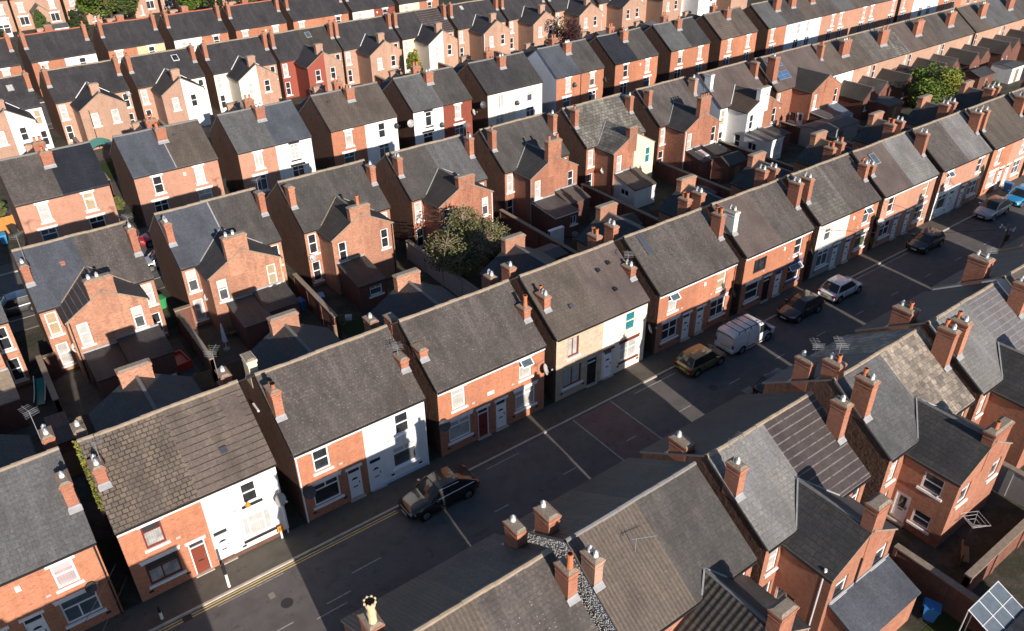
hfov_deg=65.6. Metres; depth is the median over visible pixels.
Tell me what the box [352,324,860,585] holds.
road patch
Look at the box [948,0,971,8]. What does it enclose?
semi detached house
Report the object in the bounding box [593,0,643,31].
semi detached house
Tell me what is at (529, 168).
semi detached house
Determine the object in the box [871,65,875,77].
window
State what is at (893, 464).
window
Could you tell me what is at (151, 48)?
window
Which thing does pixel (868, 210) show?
window
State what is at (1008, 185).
wheelie bin
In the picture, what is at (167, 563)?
window
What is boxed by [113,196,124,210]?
bush
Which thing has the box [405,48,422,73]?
tree
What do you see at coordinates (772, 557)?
window
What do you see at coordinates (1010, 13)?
semi detached house
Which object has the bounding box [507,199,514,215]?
window
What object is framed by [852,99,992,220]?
semi detached house
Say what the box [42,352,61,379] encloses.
garden wall
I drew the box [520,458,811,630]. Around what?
semi detached house
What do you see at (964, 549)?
garden bench
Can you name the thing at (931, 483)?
window
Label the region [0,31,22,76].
semi detached house
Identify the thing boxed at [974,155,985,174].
window
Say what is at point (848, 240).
door
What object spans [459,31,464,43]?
window
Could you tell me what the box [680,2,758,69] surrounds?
semi detached house
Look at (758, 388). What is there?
parked car
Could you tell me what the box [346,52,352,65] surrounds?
window
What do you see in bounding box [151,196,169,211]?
window
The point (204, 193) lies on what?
window
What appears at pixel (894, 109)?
door
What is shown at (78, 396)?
yard
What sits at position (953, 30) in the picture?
semi detached house
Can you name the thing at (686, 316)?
door
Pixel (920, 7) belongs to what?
window
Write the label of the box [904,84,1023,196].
semi detached house
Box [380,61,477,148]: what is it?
semi detached house
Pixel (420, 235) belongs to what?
window
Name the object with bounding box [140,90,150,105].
window
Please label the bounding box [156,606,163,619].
bollard
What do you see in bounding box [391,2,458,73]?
semi detached house
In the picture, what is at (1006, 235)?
telegraph pole
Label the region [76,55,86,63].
window
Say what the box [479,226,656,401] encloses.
semi detached house
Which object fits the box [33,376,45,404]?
play slide
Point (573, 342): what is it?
window
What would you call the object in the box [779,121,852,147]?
garden wall
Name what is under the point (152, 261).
parked car
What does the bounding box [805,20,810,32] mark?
window
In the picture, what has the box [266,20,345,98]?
semi detached house
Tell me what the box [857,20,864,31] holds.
window
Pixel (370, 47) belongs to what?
semi detached house
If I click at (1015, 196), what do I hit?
parked car
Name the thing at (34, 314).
kerb
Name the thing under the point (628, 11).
window
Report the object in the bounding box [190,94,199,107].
window
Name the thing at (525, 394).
window
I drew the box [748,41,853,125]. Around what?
semi detached house
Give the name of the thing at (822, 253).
window
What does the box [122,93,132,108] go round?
window
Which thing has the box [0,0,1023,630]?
ground
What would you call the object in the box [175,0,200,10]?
tree
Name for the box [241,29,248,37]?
window
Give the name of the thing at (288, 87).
window
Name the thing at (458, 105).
window
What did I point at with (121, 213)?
wheelie bin
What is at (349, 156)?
window
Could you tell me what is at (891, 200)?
window
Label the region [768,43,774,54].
window
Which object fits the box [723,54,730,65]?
window
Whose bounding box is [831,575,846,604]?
window
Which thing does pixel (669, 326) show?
window
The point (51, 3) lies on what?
window
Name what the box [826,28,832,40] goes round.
window
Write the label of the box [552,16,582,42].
tree
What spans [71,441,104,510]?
ivy
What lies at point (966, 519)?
clothes airer
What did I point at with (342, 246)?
window
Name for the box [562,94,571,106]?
window
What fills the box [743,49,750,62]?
window
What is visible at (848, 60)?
semi detached house
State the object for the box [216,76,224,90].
window
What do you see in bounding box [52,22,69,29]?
shed
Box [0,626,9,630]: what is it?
door
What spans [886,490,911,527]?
door
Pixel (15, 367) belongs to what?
window
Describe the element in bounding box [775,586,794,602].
window
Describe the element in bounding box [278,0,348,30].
semi detached house
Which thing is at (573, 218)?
window
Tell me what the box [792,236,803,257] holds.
window
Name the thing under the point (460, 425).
window
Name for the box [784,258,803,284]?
window
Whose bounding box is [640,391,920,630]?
semi detached house
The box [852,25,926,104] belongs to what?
semi detached house
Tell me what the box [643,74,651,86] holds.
window
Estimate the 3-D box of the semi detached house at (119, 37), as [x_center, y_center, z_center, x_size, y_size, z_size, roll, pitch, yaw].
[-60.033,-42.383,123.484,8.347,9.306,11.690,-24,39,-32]
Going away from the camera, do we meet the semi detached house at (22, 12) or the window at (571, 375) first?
the window at (571, 375)
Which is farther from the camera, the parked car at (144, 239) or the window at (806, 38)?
the window at (806, 38)
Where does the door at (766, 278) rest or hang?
in the semi detached house at (769, 229)
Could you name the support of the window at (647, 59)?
in the semi detached house at (628, 59)
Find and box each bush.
[0,201,7,218]
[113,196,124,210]
[483,233,505,262]
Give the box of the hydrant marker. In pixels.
[277,525,283,537]
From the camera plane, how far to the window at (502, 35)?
127.92 m
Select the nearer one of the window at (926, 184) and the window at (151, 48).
the window at (926, 184)
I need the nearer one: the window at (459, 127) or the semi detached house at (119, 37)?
the window at (459, 127)
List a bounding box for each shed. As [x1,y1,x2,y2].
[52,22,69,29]
[535,243,568,259]
[695,185,716,194]
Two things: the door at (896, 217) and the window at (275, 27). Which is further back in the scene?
the window at (275, 27)
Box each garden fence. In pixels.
[0,214,17,233]
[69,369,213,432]
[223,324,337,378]
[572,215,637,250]
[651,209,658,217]
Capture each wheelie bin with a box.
[0,231,7,244]
[6,223,17,235]
[117,210,126,220]
[158,294,166,308]
[221,176,225,186]
[297,296,305,311]
[317,292,324,301]
[919,597,941,622]
[1002,180,1013,191]
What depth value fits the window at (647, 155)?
82.99 m
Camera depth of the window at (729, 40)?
120.77 m
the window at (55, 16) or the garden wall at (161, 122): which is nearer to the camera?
the garden wall at (161, 122)
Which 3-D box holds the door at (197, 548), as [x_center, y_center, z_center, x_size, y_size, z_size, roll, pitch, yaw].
[-16.284,12.604,41.508,1.060,2.590,0.280,-22,38,-30]
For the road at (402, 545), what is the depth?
48.12 m
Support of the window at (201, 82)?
in the semi detached house at (167, 87)
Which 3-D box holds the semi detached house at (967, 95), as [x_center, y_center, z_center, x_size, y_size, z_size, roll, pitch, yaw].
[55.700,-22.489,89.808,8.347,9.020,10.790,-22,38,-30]
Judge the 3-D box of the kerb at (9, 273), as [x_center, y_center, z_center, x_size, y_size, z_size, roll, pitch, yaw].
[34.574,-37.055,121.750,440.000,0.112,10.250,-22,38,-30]
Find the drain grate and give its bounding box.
[182,614,192,622]
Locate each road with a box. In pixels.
[0,206,267,321]
[40,103,51,123]
[156,205,1023,630]
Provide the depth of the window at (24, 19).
151.96 m
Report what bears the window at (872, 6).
in the semi detached house at (881, 13)
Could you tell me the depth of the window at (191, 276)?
61.08 m
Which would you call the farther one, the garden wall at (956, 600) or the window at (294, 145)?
the window at (294, 145)
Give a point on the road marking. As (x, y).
(566, 472)
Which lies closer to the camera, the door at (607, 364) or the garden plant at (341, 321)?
the door at (607, 364)
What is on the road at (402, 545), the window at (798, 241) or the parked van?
the parked van
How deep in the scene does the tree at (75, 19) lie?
146.50 m
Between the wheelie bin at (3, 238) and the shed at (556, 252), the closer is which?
the shed at (556, 252)
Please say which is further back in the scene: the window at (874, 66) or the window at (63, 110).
the window at (874, 66)
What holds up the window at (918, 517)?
in the semi detached house at (930, 455)
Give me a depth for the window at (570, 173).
77.58 m
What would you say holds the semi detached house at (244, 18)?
on the ground at (1002, 514)
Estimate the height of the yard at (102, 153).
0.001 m
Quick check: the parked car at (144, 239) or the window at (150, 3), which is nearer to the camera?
the parked car at (144, 239)
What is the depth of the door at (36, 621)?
37.41 m
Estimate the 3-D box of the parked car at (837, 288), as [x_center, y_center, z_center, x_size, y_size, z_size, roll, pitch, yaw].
[27.165,-2.470,65.488,4.105,1.734,2.160,-22,38,-30]
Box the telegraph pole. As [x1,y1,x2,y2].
[997,223,1015,252]
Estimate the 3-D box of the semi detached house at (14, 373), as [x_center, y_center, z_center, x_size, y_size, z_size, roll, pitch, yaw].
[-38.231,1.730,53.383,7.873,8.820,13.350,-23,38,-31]
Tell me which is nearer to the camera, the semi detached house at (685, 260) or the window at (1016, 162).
the semi detached house at (685, 260)
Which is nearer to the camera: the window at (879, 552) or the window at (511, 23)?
the window at (879, 552)
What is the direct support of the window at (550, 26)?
in the semi detached house at (527, 21)
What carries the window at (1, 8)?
in the semi detached house at (5, 9)
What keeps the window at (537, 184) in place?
in the semi detached house at (529, 168)
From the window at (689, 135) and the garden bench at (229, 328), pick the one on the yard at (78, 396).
the garden bench at (229, 328)
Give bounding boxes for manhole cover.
[281,598,292,607]
[708,385,717,389]
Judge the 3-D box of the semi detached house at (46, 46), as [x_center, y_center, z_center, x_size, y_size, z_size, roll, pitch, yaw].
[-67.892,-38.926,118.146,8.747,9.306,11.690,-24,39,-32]
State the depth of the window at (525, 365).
50.70 m
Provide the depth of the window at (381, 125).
89.79 m
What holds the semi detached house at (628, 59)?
on the ground at (1002, 514)
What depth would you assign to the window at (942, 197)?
77.35 m
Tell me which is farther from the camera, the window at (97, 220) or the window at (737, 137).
the window at (737, 137)
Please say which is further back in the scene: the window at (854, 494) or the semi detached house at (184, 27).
the semi detached house at (184, 27)
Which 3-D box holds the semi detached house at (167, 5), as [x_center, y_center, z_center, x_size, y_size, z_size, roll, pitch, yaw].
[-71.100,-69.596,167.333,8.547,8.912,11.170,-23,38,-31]
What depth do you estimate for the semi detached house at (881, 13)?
142.56 m
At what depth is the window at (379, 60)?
116.09 m
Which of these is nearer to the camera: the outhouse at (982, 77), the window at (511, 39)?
the outhouse at (982, 77)
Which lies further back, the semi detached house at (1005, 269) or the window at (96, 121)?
the window at (96, 121)
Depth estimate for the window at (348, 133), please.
87.67 m
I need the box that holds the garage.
[798,115,860,146]
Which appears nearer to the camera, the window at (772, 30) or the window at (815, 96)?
the window at (815, 96)
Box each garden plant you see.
[207,343,219,363]
[332,313,345,338]
[868,236,874,248]
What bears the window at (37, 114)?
in the semi detached house at (22, 120)
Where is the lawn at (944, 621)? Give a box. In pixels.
[100,161,971,630]
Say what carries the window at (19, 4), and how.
in the semi detached house at (22, 12)
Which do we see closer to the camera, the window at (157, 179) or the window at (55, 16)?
the window at (157, 179)
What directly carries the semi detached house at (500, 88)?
on the ground at (1002, 514)
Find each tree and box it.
[33,9,53,28]
[68,9,89,29]
[74,0,138,17]
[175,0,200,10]
[200,0,223,10]
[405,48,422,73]
[422,198,513,278]
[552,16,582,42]
[906,62,964,106]
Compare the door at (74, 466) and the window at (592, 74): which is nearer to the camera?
the door at (74, 466)
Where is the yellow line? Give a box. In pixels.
[159,510,397,630]
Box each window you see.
[0,4,5,14]
[0,67,10,76]
[0,131,9,146]
[0,327,16,353]
[5,84,14,91]
[6,357,29,384]
[15,2,24,12]
[18,15,31,26]
[18,127,31,142]
[32,109,45,126]
[34,200,54,224]
[36,224,58,240]
[39,61,48,68]
[40,130,52,146]
[44,312,65,338]
[44,555,84,593]
[48,0,56,8]
[49,11,60,22]
[52,582,106,629]
[55,342,76,368]
[59,105,70,121]
[65,125,74,141]
[69,0,74,6]
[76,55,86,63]
[76,322,96,348]
[80,189,99,212]
[85,212,105,228]
[91,113,102,127]
[111,109,122,123]
[114,49,123,62]
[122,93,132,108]
[129,113,134,121]
[130,305,149,331]
[136,518,170,553]
[138,545,186,589]
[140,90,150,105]
[141,283,158,307]
[145,109,152,117]
[146,0,155,9]
[146,44,155,52]
[149,173,166,195]
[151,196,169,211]
[151,312,167,333]
[164,0,173,7]
[170,54,178,60]
[172,97,181,111]
[179,39,187,46]
[185,269,202,294]
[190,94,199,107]
[192,163,207,185]
[193,298,209,322]
[195,185,212,200]
[198,79,206,93]
[212,34,219,41]
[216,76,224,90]
[216,279,232,303]
[220,95,226,109]
[234,475,262,509]
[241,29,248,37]
[241,507,277,543]
[247,83,256,96]
[252,149,265,170]
[252,171,270,191]
[264,79,272,93]
[266,263,279,286]
[271,24,278,32]
[271,244,283,265]
[282,63,290,77]
[285,82,292,96]
[288,141,301,161]
[290,161,305,176]
[298,20,304,27]
[304,32,311,37]
[307,233,320,256]
[308,470,344,510]
[309,445,333,476]
[312,260,324,283]
[315,70,322,82]
[330,67,336,79]
[334,14,341,21]
[338,241,349,263]
[342,149,355,163]
[343,128,354,147]
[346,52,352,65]
[348,69,354,83]
[357,11,362,18]
[369,284,384,298]
[376,120,387,139]
[377,58,383,70]
[377,140,390,158]
[380,228,391,250]
[382,7,387,15]
[391,55,397,67]
[393,439,420,472]
[394,410,412,439]
[403,4,408,10]
[404,41,408,54]
[414,201,424,223]
[416,227,426,247]
[422,129,433,142]
[424,109,433,128]
[427,0,431,7]
[435,46,440,58]
[444,209,451,229]
[448,44,452,55]
[448,410,473,445]
[450,384,467,413]
[454,102,462,120]
[454,121,465,136]
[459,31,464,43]
[460,47,463,55]
[481,197,490,217]
[490,36,494,47]
[495,111,505,124]
[497,92,505,109]
[500,34,505,45]
[506,174,514,194]
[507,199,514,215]
[510,22,513,33]
[510,37,514,49]
[513,380,537,414]
[518,355,534,382]
[525,103,535,116]
[526,85,533,102]
[534,180,542,200]
[538,26,542,37]
[548,25,553,35]
[561,363,582,391]
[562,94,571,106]
[565,76,571,93]
[566,336,580,360]
[568,170,572,184]
[569,215,577,226]
[583,18,587,28]
[587,150,594,168]
[587,173,591,186]
[588,88,596,100]
[589,71,595,87]
[593,16,597,26]
[616,155,622,173]
[618,333,639,364]
[620,80,628,95]
[620,188,627,196]
[622,62,629,78]
[624,310,636,334]
[626,9,629,19]
[635,8,639,17]
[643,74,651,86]
[644,57,650,73]
[644,146,650,164]
[658,150,662,160]
[659,128,664,146]
[660,314,680,344]
[666,291,680,315]
[674,66,682,78]
[677,50,683,65]
[686,133,691,150]
[695,61,702,74]
[697,45,703,60]
[708,292,728,321]
[709,126,715,143]
[715,269,728,293]
[718,131,722,139]
[719,110,725,127]
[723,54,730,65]
[726,38,732,52]
[734,134,739,145]
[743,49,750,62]
[743,276,762,304]
[745,34,751,47]
[747,114,753,131]
[747,142,755,150]
[753,256,765,272]
[763,548,777,578]
[763,582,769,590]
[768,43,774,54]
[769,28,775,41]
[770,107,775,123]
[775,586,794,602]
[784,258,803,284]
[787,111,795,122]
[792,37,799,47]
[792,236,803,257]
[796,21,802,35]
[803,34,810,44]
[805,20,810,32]
[811,95,816,110]
[814,244,832,270]
[822,221,834,244]
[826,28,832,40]
[830,14,835,26]
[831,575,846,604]
[832,88,837,103]
[836,26,842,37]
[838,12,843,24]
[852,227,869,251]
[852,489,858,499]
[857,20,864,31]
[860,205,873,226]
[861,6,866,18]
[867,18,873,29]
[868,153,880,164]
[869,4,874,16]
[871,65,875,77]
[871,543,885,570]
[877,216,893,240]
[884,461,896,487]
[885,195,896,215]
[886,13,892,24]
[899,10,905,21]
[906,509,930,535]
[911,200,927,223]
[916,471,945,502]
[917,5,923,16]
[919,180,930,199]
[925,3,931,14]
[934,190,949,212]
[943,169,955,188]
[954,484,968,509]
[965,176,979,197]
[973,395,985,419]
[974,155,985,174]
[984,167,999,188]
[985,458,999,483]
[993,147,1004,165]
[1009,156,1023,176]
[1018,139,1023,154]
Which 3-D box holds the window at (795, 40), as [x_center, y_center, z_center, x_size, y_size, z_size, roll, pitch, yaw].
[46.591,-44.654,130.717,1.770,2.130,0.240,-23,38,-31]
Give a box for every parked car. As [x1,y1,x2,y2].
[0,288,33,316]
[137,231,153,247]
[145,249,158,271]
[398,463,479,521]
[674,343,725,377]
[752,368,784,393]
[776,289,825,323]
[818,274,862,303]
[906,226,945,254]
[973,195,1011,221]
[1004,183,1023,207]
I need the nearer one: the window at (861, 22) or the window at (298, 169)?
the window at (298, 169)
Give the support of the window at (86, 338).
in the semi detached house at (93, 297)
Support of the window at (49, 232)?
in the semi detached house at (55, 193)
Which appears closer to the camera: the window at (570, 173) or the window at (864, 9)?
the window at (570, 173)
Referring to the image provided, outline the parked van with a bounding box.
[714,311,774,354]
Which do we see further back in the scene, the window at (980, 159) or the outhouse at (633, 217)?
the window at (980, 159)
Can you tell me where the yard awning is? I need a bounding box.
[89,137,111,147]
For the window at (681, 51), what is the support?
in the semi detached house at (681, 45)
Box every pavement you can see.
[0,195,267,274]
[8,277,164,333]
[84,175,1023,630]
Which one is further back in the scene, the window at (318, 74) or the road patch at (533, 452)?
the window at (318, 74)
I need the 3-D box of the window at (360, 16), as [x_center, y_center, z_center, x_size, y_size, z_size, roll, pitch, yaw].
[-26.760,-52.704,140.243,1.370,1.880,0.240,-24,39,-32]
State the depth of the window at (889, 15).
145.32 m
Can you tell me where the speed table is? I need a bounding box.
[574,402,660,459]
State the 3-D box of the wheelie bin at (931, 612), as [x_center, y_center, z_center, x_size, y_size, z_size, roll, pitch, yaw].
[20.550,14.565,39.081,0.834,1.059,0.640,17,36,26]
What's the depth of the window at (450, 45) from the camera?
122.52 m
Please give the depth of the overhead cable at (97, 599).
36.51 m
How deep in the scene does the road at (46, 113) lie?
108.96 m
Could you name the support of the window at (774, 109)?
in the semi detached house at (744, 107)
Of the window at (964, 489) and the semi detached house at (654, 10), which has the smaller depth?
the window at (964, 489)
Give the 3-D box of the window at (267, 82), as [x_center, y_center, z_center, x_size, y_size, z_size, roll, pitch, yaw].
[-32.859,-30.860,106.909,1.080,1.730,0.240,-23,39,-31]
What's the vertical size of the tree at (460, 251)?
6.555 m
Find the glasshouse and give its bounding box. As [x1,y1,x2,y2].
[959,581,1023,630]
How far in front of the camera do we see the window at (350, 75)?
118.35 m
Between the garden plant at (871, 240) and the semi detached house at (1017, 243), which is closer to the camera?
the semi detached house at (1017, 243)
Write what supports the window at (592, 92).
in the semi detached house at (570, 73)
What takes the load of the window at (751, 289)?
in the semi detached house at (769, 229)
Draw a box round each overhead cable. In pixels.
[79,564,115,630]
[103,576,126,629]
[821,229,996,232]
[885,201,998,227]
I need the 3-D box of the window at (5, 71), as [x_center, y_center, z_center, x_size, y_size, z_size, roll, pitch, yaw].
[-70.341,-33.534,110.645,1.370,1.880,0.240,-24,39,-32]
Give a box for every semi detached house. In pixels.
[0,0,16,31]
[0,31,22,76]
[0,69,53,158]
[0,136,119,244]
[0,302,31,433]
[0,406,123,630]
[7,0,65,30]
[10,213,179,398]
[17,21,97,97]
[39,55,136,149]
[60,0,114,24]
[69,345,289,601]
[92,11,165,65]
[110,114,224,226]
[114,0,159,17]
[120,42,212,126]
[148,177,301,350]
[157,0,202,11]
[157,2,228,50]
[195,31,281,112]
[202,0,239,5]
[209,94,315,194]
[220,0,287,39]
[238,308,429,522]
[265,159,396,311]
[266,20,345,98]
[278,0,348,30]
[298,77,399,168]
[332,11,403,85]
[341,514,597,630]
[342,0,394,19]
[370,267,552,456]
[375,123,494,256]
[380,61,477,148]
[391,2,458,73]
[392,0,438,12]
[440,0,510,61]
[453,47,542,130]
[472,110,590,237]
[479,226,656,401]
[498,0,558,51]
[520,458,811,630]
[522,34,608,113]
[544,0,602,41]
[555,92,656,207]
[575,191,739,354]
[578,23,658,96]
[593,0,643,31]
[624,74,731,179]
[631,12,710,82]
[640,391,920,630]
[641,0,681,22]
[657,164,817,313]
[680,0,715,15]
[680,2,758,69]
[687,60,791,158]
[716,0,746,9]
[730,140,882,278]
[743,0,805,58]
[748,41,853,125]
[762,318,1015,548]
[793,117,939,248]
[796,0,838,45]
[812,34,891,119]
[830,0,869,38]
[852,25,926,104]
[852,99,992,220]
[855,275,1023,468]
[864,0,897,30]
[888,16,959,83]
[893,0,926,22]
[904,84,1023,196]
[923,0,949,14]
[923,8,990,71]
[930,247,1023,295]
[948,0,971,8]
[952,76,1023,175]
[955,0,1020,68]
[987,0,1023,60]
[996,235,1023,251]
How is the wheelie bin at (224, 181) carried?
on the ground at (1002, 514)
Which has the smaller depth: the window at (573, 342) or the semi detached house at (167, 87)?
the window at (573, 342)
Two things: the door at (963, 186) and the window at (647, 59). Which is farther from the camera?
the window at (647, 59)
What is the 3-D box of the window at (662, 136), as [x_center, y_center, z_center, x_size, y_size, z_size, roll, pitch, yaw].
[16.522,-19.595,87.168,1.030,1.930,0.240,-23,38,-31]
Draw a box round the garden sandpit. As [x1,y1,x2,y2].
[174,349,192,371]
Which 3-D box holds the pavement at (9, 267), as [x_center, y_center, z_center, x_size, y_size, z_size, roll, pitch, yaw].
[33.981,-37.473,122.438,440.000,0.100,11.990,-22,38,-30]
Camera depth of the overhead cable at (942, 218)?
67.09 m
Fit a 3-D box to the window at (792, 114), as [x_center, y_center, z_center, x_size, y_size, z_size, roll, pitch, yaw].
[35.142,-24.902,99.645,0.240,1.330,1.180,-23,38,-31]
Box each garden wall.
[35,355,63,412]
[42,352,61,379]
[72,137,114,196]
[158,119,166,125]
[173,304,196,330]
[175,311,217,381]
[292,273,340,338]
[374,75,385,85]
[405,239,479,296]
[438,62,453,68]
[494,51,507,56]
[499,209,576,255]
[548,225,563,242]
[581,183,657,226]
[654,160,730,197]
[718,140,793,170]
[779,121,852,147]
[891,543,985,630]
[961,519,1023,590]
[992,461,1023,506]
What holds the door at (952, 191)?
in the semi detached house at (958, 151)
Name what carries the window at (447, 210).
in the semi detached house at (425, 188)
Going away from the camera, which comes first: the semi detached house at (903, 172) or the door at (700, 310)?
the door at (700, 310)
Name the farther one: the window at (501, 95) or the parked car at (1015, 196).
the window at (501, 95)
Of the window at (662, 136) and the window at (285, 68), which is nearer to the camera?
the window at (662, 136)
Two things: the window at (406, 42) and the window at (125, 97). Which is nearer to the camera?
the window at (125, 97)
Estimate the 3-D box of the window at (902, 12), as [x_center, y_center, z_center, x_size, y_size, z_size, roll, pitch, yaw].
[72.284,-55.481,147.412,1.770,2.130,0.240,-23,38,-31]
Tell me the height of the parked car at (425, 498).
1.814 m
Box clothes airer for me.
[960,511,990,541]
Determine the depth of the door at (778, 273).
65.12 m
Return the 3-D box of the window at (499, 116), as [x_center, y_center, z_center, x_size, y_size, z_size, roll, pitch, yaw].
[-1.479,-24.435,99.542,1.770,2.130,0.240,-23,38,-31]
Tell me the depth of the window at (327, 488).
45.03 m
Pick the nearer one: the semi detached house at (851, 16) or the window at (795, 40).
the window at (795, 40)
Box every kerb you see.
[0,270,17,275]
[8,276,161,322]
[149,215,973,630]
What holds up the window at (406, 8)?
in the semi detached house at (404, 5)
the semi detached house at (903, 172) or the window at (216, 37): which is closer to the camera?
the semi detached house at (903, 172)
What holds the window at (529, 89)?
in the semi detached house at (500, 88)
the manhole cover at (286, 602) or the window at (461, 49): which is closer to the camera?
the manhole cover at (286, 602)
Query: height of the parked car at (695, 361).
1.714 m
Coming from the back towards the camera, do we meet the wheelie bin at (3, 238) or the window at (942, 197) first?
the window at (942, 197)
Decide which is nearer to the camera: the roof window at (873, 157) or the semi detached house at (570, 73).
the roof window at (873, 157)
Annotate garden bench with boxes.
[226,325,235,338]
[959,539,968,567]
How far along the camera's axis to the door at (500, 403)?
51.25 m
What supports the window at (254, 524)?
in the semi detached house at (180, 468)
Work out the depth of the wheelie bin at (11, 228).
76.49 m
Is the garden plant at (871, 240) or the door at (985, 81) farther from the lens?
the door at (985, 81)
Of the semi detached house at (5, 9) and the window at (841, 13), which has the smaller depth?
the window at (841, 13)
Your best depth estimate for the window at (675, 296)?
57.37 m
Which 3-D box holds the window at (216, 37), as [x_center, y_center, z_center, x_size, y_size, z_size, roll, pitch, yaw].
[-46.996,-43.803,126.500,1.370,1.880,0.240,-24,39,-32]
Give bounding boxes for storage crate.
[345,314,351,320]
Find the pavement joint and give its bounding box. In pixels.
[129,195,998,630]
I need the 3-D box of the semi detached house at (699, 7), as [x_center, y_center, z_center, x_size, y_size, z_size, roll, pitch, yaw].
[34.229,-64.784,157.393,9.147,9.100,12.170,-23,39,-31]
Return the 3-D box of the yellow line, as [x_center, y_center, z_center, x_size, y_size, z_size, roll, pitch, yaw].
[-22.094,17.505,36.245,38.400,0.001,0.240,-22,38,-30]
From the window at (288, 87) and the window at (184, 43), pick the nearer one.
the window at (288, 87)
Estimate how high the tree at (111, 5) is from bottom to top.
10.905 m
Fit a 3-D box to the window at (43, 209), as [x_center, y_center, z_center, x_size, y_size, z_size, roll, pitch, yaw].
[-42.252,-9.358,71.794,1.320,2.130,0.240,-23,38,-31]
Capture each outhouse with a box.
[44,411,84,477]
[592,30,605,35]
[620,213,642,224]
[643,20,656,25]
[711,151,747,184]
[864,95,904,121]
[959,66,995,89]
[991,60,1023,83]
[1005,611,1023,630]
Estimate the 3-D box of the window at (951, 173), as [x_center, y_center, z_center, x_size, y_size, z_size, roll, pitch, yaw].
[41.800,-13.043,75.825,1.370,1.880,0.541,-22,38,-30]
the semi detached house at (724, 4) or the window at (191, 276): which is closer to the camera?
the window at (191, 276)
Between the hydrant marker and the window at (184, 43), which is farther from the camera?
the window at (184, 43)
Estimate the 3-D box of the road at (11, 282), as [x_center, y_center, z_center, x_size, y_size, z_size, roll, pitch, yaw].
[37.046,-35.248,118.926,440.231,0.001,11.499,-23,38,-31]
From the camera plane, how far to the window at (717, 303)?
61.28 m
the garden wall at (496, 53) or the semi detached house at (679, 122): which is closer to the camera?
the semi detached house at (679, 122)
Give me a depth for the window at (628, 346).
56.60 m
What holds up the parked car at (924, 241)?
on the road at (402, 545)
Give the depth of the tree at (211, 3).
160.99 m
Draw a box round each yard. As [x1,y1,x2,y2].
[2,103,300,224]
[8,140,853,466]
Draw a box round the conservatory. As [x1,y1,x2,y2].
[0,16,13,36]
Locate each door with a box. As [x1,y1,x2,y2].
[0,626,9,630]
[18,610,49,630]
[62,450,84,477]
[184,535,214,577]
[212,527,237,566]
[345,462,366,502]
[369,456,387,491]
[476,403,491,440]
[494,395,508,431]
[586,356,596,387]
[602,345,614,379]
[680,309,692,341]
[693,303,706,335]
[733,165,739,179]
[759,273,772,303]
[771,267,784,297]
[795,112,803,125]
[828,241,840,269]
[840,235,853,263]
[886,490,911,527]
[889,213,901,240]
[891,107,896,120]
[900,208,912,234]
[944,188,956,213]
[955,182,967,208]
[982,78,987,89]
[993,165,1004,189]
[1000,162,1011,186]
[1013,69,1018,81]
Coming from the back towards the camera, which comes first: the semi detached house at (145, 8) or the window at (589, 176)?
the semi detached house at (145, 8)
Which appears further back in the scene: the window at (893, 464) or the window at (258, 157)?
the window at (258, 157)
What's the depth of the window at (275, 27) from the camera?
131.69 m
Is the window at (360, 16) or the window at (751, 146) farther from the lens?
the window at (360, 16)
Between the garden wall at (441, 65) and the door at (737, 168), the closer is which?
the door at (737, 168)
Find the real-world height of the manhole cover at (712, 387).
0.008 m
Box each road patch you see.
[268,386,752,599]
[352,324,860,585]
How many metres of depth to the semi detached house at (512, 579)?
32.05 m
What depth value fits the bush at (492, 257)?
70.07 m
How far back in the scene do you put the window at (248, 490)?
41.73 m
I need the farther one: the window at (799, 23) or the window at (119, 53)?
the window at (799, 23)
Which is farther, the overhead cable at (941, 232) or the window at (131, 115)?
the window at (131, 115)
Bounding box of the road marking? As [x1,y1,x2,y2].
[218,228,1013,630]
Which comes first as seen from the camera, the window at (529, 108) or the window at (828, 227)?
the window at (828, 227)
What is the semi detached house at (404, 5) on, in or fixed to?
on the ground at (1002, 514)
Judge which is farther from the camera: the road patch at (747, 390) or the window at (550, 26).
the window at (550, 26)
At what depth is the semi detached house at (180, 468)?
40.84 m
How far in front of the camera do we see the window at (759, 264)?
62.40 m
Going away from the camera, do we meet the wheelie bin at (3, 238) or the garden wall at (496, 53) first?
the wheelie bin at (3, 238)
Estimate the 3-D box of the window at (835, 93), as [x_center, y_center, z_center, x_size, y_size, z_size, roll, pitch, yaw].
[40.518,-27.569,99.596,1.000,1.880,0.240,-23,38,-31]
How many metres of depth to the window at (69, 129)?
98.00 m
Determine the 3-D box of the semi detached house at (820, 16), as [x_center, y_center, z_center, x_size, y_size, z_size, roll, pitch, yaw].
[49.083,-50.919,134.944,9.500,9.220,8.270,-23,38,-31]
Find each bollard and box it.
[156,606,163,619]
[221,563,230,587]
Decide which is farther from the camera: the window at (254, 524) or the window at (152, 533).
the window at (254, 524)
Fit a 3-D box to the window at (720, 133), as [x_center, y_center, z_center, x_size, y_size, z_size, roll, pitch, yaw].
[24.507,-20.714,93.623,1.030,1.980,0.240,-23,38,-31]
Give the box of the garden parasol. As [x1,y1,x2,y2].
[220,323,229,351]

